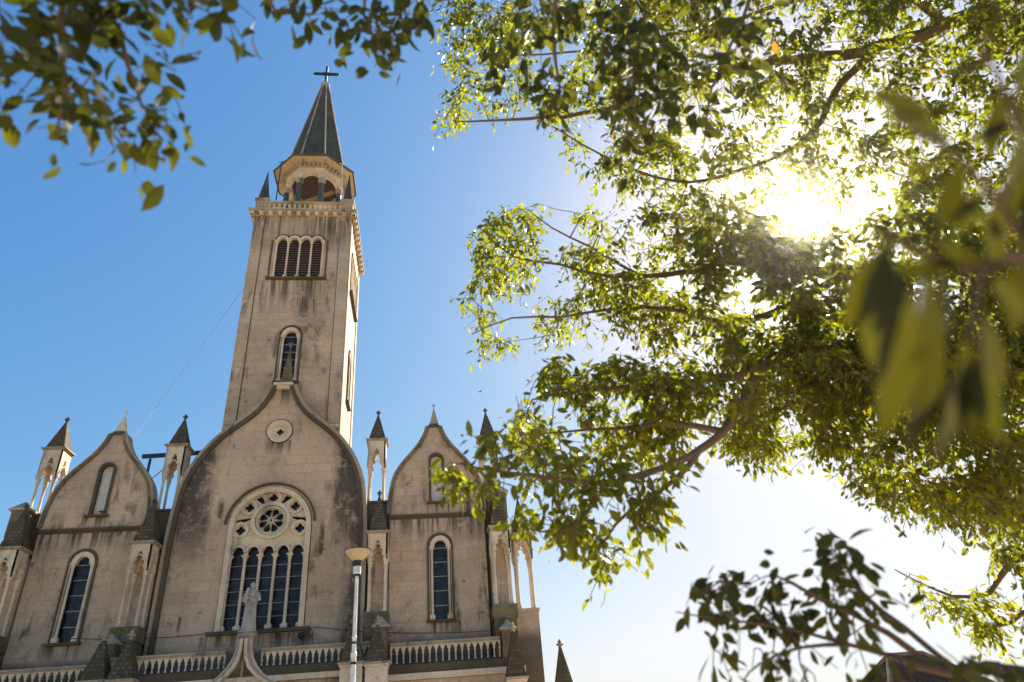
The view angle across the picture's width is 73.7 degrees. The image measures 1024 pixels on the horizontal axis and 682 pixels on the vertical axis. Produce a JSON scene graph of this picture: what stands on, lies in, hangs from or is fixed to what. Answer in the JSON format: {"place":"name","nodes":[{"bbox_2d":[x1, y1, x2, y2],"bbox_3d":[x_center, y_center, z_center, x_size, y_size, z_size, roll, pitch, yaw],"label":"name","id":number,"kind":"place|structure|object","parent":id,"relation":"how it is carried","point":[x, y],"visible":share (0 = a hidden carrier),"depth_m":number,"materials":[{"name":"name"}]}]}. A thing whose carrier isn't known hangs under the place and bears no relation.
{"place":"outdoors","nodes":[
{"label":"outdoors","id":0,"kind":"place"},
{"bbox_2d":[0,66,572,681],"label":"church","id":1,"kind":"structure","parent":0,"point":[276,504],"depth_m":26.08,"materials":[{"name":"grey stone"}]},
{"bbox_2d":[44,548,97,646],"bbox_3d":[-15.573,9.105,24.371,1.110,3.305,0.360,0,-31,-8],"label":"lancet window","id":2,"kind":"structure","parent":1,"relation":"in","point":[73,601],"depth_m":24.35,"materials":[{"name":"glass"}]},
{"bbox_2d":[68,634,202,639],"bbox_3d":[-12.966,10.285,23.760,4.662,0.197,0.022,0,-31,-8],"label":"facade cable","id":3,"kind":"object","parent":1,"relation":"attached to","point":[145,638],"visible":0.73,"depth_m":23.82,"materials":[{"name":"rubber"}]},
{"bbox_2d":[142,450,200,478],"bbox_3d":[-14.610,6.760,29.218,3.215,4.084,0.942,0,-31,-8],"label":"steel frame","id":4,"kind":"object","parent":1,"relation":"on","point":[154,455],"visible":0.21,"depth_m":29.66,"materials":[{"name":"metal"}]},
{"bbox_2d":[133,288,243,438],"bbox_3d":[-14.659,0.612,31.588,3.652,9.075,0.024,8,-33,-21],"label":"guy wire","id":5,"kind":"object","parent":1,"relation":"attached to","point":[186,366],"visible":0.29,"depth_m":31.07,"materials":[{"name":"metal"}]},
{"bbox_2d":[238,582,260,632],"bbox_3d":[-8.889,9.034,23.198,0.645,1.638,0.526,0,-31,-8],"label":"statue","id":6,"kind":"object","parent":1,"relation":"on","point":[251,597],"visible":0.95,"depth_m":23.06,"materials":[{"name":"stone"}]},
{"bbox_2d":[205,482,315,636],"bbox_3d":[-9.237,8.091,25.821,3.560,5.565,0.560,0,-31,-8],"label":"great window","id":7,"kind":"structure","parent":1,"relation":"in","point":[268,542],"depth_m":25.83,"materials":[{"name":"beige stone"}]},
{"bbox_2d":[272,325,302,383],"bbox_3d":[-10.094,0.609,30.928,1.140,3.030,0.360,0,-31,-8],"label":"tower window","id":8,"kind":"structure","parent":1,"relation":"in","point":[290,333],"depth_m":31.07,"materials":[{"name":"stone"}]},
{"bbox_2d":[265,234,327,279],"bbox_3d":[-10.551,-4.113,33.818,2.840,2.840,0.500,0,-31,-8],"label":"louvre window","id":9,"kind":"structure","parent":1,"relation":"in","point":[293,260],"depth_m":33.93,"materials":[{"name":"stone"}]},
{"bbox_2d":[297,632,303,638],"bbox_3d":[-7.495,10.490,24.261,0.220,0.202,0.342,0,-31,-8],"label":"floodlight","id":10,"kind":"object","parent":1,"relation":"attached to","point":[300,634],"visible":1,"depth_m":24.15,"materials":[{"name":"metal"}]},
{"bbox_2d":[346,350,351,411],"bbox_3d":[-8.014,1.815,33.242,0.360,3.030,1.140,0,-31,-8],"label":"tower window","id":11,"kind":"structure","parent":1,"relation":"in","point":[349,353],"depth_m":33.20,"materials":[{"name":"stone"}]},
{"bbox_2d":[349,253,356,321],"bbox_3d":[-8.481,-2.949,36.062,0.500,2.840,2.840,0,-31,-8],"label":"louvre window","id":12,"kind":"structure","parent":1,"relation":"in","point":[353,277],"depth_m":35.95,"materials":[{"name":"stone"}]},
{"bbox_2d":[315,627,493,632],"bbox_3d":[-3.561,10.451,24.849,7.151,0.523,0.022,0,-31,-8],"label":"facade cable","id":13,"kind":"object","parent":1,"relation":"attached to","point":[397,632],"visible":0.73,"depth_m":24.71,"materials":[{"name":"rubber"}]},
{"bbox_2d":[426,532,456,622],"bbox_3d":[-2.728,8.999,26.093,1.110,3.305,0.360,0,-31,-8],"label":"lancet window","id":14,"kind":"structure","parent":1,"relation":"in","point":[440,551],"depth_m":26.09,"materials":[{"name":"glass"}]},
{"bbox_2d":[0,0,1023,681],"label":"sky","id":15,"kind":"structure","parent":0,"point":[105,301],"materials":[{"name":"blue"}]},
{"label":"plaza","id":16,"kind":"structure","parent":0,"visible":0},
{"bbox_2d":[344,547,370,681],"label":"street lamp","id":17,"kind":"object","parent":16,"relation":"on","point":[357,556],"visible":1,"depth_m":15.09,"materials":[{"name":"metal"}]},
{"bbox_2d":[0,0,1023,664],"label":"broadleaf tree","id":18,"kind":"object","parent":16,"relation":"on","point":[800,354],"visible":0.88,"depth_m":4.20,"materials":[{"name":"green plant"}]},
{"bbox_2d":[675,9,1023,681],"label":"young tree","id":19,"kind":"object","parent":16,"relation":"on","point":[903,337],"visible":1,"depth_m":0.45,"materials":[{"name":"green plant"}]},
{"bbox_2d":[863,650,995,681],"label":"house","id":20,"kind":"structure","parent":16,"relation":"on","point":[917,675],"depth_m":29.97,"materials":[{"name":"ceramic"}]}
]}

